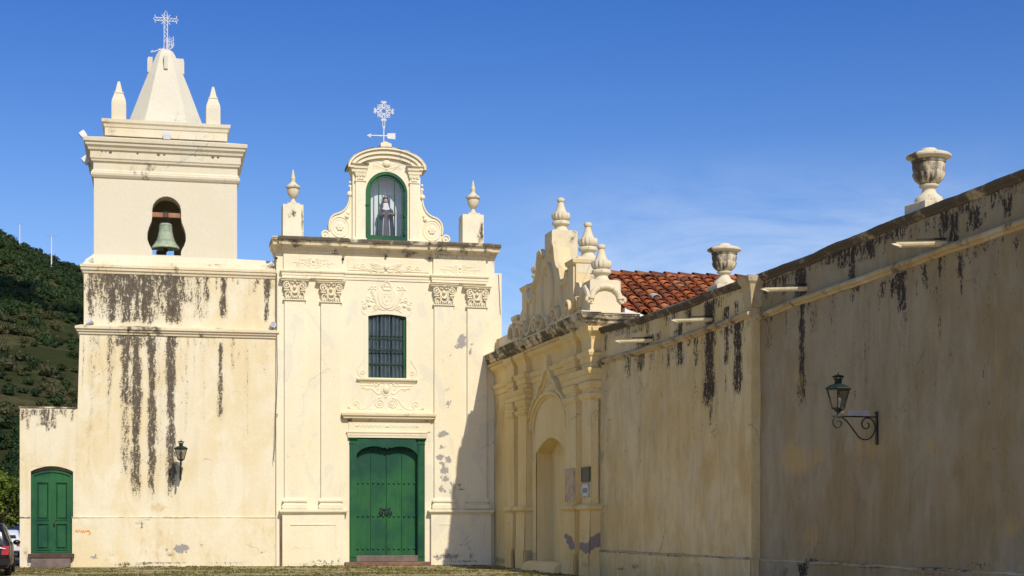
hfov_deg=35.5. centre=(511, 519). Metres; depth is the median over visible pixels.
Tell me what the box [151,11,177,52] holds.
tower cross
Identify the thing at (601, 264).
bottle finial
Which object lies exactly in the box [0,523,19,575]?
parked car
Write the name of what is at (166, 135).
floodlight
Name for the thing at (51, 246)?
lamp post
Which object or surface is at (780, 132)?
sky
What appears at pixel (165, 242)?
bell
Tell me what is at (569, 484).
stone plaque
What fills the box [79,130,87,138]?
floodlight
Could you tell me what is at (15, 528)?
parked car
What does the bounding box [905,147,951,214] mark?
lidded urn
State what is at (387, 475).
door
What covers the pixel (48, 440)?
side annex
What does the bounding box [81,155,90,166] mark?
floodlight
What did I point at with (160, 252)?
bell
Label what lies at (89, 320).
round spotlight
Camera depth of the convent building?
53.84 m
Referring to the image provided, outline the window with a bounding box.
[368,315,405,377]
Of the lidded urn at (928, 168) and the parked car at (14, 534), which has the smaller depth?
the lidded urn at (928, 168)
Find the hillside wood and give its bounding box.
[0,229,83,484]
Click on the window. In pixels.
(386, 334)
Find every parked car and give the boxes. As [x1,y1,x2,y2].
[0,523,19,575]
[6,526,19,531]
[8,530,19,556]
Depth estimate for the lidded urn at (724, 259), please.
37.55 m
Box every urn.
[286,170,299,204]
[466,181,479,214]
[707,243,741,291]
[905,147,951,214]
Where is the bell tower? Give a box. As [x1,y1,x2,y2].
[71,49,278,566]
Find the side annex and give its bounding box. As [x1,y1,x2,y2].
[15,406,77,568]
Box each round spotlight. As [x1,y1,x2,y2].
[86,317,93,324]
[267,261,273,266]
[269,321,275,329]
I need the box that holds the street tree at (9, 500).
[0,467,19,527]
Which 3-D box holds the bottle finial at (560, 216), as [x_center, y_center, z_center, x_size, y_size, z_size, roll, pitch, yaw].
[1.536,-9.588,50.294,0.590,1.075,0.603,0,0,-14]
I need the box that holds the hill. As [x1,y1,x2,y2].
[0,248,83,478]
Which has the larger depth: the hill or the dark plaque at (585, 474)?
the hill
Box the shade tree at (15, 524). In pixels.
[6,480,19,525]
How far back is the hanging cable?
55.64 m
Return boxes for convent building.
[608,270,749,315]
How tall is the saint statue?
1.774 m
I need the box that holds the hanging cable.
[273,359,277,460]
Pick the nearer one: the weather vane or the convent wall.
the convent wall
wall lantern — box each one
[174,441,187,479]
[825,372,877,444]
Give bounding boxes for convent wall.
[597,169,1023,575]
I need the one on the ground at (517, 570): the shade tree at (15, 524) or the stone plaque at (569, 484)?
the shade tree at (15, 524)
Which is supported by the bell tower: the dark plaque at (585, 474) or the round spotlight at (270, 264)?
the round spotlight at (270, 264)
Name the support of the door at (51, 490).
in the side annex
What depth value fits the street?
68.10 m
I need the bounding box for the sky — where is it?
[0,0,1023,336]
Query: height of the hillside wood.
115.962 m
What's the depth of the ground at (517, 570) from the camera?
49.71 m
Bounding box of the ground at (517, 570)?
[0,565,579,575]
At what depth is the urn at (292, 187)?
56.01 m
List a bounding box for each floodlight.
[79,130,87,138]
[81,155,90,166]
[163,130,170,139]
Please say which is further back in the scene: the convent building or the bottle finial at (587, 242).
the convent building
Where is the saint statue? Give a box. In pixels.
[376,192,395,235]
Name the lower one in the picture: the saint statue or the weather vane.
the saint statue
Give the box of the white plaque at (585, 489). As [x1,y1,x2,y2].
[581,483,589,496]
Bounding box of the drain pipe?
[280,517,281,564]
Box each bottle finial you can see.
[531,253,536,278]
[551,198,569,229]
[578,222,597,256]
[591,244,611,279]
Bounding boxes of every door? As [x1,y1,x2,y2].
[31,470,72,553]
[348,437,426,561]
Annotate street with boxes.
[14,553,19,561]
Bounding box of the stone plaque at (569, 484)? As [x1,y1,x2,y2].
[565,468,574,501]
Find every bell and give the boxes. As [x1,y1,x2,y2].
[152,211,180,254]
[156,251,164,254]
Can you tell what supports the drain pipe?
attached to the church
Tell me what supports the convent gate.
on the ground at (517, 570)
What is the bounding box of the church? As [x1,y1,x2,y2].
[269,141,501,565]
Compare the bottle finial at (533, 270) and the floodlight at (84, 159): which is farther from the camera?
the floodlight at (84, 159)
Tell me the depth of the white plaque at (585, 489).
45.74 m
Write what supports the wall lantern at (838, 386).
attached to the convent wall
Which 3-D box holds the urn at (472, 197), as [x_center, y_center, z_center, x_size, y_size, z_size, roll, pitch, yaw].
[-1.400,-11.567,57.549,0.520,1.290,0.520,0,0,-13]
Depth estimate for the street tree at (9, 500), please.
77.88 m
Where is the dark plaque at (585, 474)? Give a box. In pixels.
[581,467,590,481]
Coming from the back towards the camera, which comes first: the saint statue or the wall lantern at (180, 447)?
the saint statue
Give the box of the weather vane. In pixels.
[367,101,395,141]
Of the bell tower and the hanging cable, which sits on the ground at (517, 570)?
the bell tower
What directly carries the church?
on the ground at (517, 570)
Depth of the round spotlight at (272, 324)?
55.62 m
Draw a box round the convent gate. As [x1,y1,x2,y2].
[483,229,639,575]
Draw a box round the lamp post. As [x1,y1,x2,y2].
[46,235,56,266]

